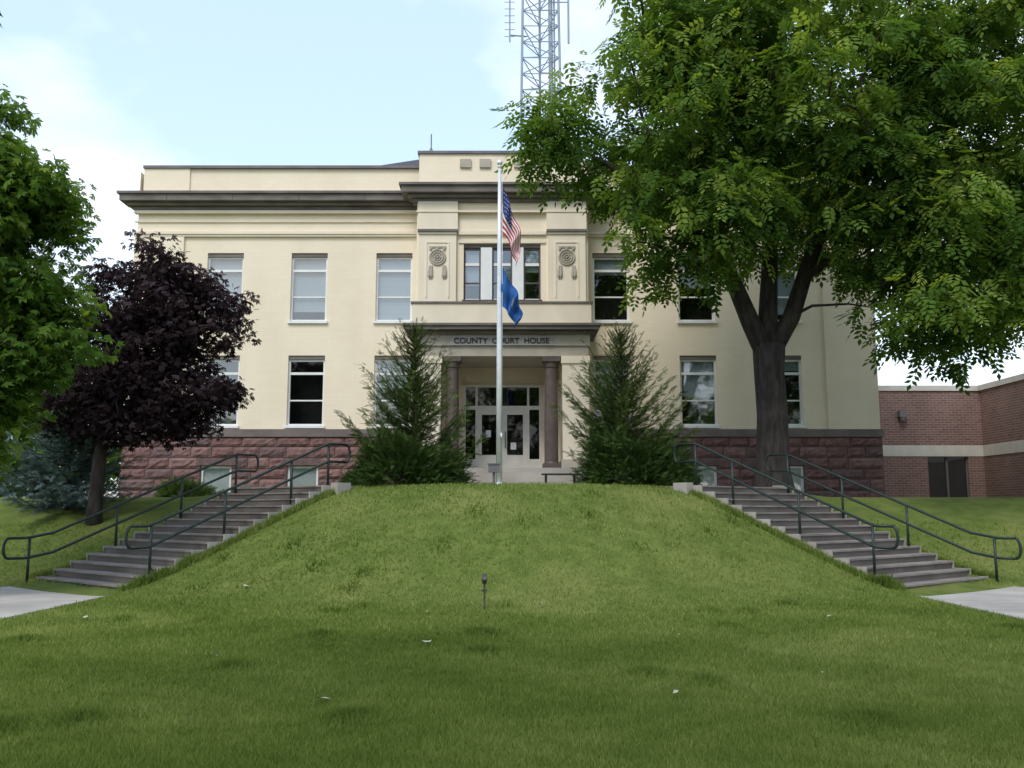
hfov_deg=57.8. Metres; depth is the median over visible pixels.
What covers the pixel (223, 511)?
stair handrail
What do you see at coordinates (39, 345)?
maple tree
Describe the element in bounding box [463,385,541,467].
doors
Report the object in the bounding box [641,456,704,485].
shrub
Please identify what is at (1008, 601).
footpath
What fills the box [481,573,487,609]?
lawn spike light
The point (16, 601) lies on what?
footpath
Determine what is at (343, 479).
shrub
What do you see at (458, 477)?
shrub
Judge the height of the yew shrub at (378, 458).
1.935 m
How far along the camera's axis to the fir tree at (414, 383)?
24.44 m
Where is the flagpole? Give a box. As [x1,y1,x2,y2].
[496,160,522,483]
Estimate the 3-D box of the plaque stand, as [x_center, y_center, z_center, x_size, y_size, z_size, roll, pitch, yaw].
[-0.420,2.156,21.505,0.300,0.630,0.220,0,-8,0]
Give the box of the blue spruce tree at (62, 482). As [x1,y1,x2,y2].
[0,406,145,515]
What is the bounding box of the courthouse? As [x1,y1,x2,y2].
[116,134,884,496]
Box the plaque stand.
[487,463,499,482]
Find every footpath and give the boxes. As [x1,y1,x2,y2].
[0,586,102,618]
[922,586,1023,619]
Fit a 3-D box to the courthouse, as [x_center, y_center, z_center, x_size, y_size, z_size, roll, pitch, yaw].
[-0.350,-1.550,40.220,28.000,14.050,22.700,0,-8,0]
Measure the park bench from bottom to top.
0.460 m
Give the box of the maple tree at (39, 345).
[0,83,125,485]
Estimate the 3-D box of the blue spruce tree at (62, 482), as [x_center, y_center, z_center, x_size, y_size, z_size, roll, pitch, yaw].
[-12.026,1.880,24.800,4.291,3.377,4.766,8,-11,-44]
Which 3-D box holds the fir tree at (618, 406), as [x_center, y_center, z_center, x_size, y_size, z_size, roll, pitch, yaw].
[3.015,0.527,24.716,4.188,4.681,4.402,0,-8,0]
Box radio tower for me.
[505,0,569,148]
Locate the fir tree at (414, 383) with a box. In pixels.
[334,318,487,484]
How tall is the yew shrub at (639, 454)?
1.793 m
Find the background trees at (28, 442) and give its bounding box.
[0,386,120,496]
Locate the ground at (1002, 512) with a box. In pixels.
[0,484,1023,765]
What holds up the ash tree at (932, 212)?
on the ground at (1002, 512)
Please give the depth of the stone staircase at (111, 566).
20.51 m
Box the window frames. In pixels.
[201,244,806,491]
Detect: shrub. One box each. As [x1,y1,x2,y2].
[152,475,223,496]
[339,464,377,485]
[344,421,481,486]
[420,449,468,484]
[570,425,706,485]
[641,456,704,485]
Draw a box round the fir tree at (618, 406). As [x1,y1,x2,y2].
[547,317,699,483]
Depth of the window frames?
33.46 m
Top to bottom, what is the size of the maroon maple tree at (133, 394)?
7.862 m
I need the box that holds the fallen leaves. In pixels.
[84,584,968,697]
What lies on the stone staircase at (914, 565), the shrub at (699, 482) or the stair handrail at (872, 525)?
the stair handrail at (872, 525)
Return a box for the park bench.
[541,473,576,483]
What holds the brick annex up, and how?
on the ground at (1002, 512)
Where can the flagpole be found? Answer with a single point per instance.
(507, 291)
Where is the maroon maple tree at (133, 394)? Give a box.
[27,228,261,525]
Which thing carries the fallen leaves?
on the ground at (1002, 512)
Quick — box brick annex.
[878,373,1023,496]
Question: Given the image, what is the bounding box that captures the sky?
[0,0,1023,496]
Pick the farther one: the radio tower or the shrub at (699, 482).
the radio tower
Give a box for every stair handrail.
[2,442,350,582]
[673,442,1021,582]
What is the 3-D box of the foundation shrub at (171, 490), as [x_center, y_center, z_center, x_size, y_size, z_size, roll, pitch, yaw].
[-10.670,3.417,30.274,2.270,1.014,2.228,-6,-10,37]
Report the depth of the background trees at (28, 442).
42.59 m
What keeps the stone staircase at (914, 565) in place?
on the ground at (1002, 512)
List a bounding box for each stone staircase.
[35,482,365,588]
[658,482,988,587]
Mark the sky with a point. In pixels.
(116, 88)
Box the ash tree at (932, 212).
[490,0,1023,492]

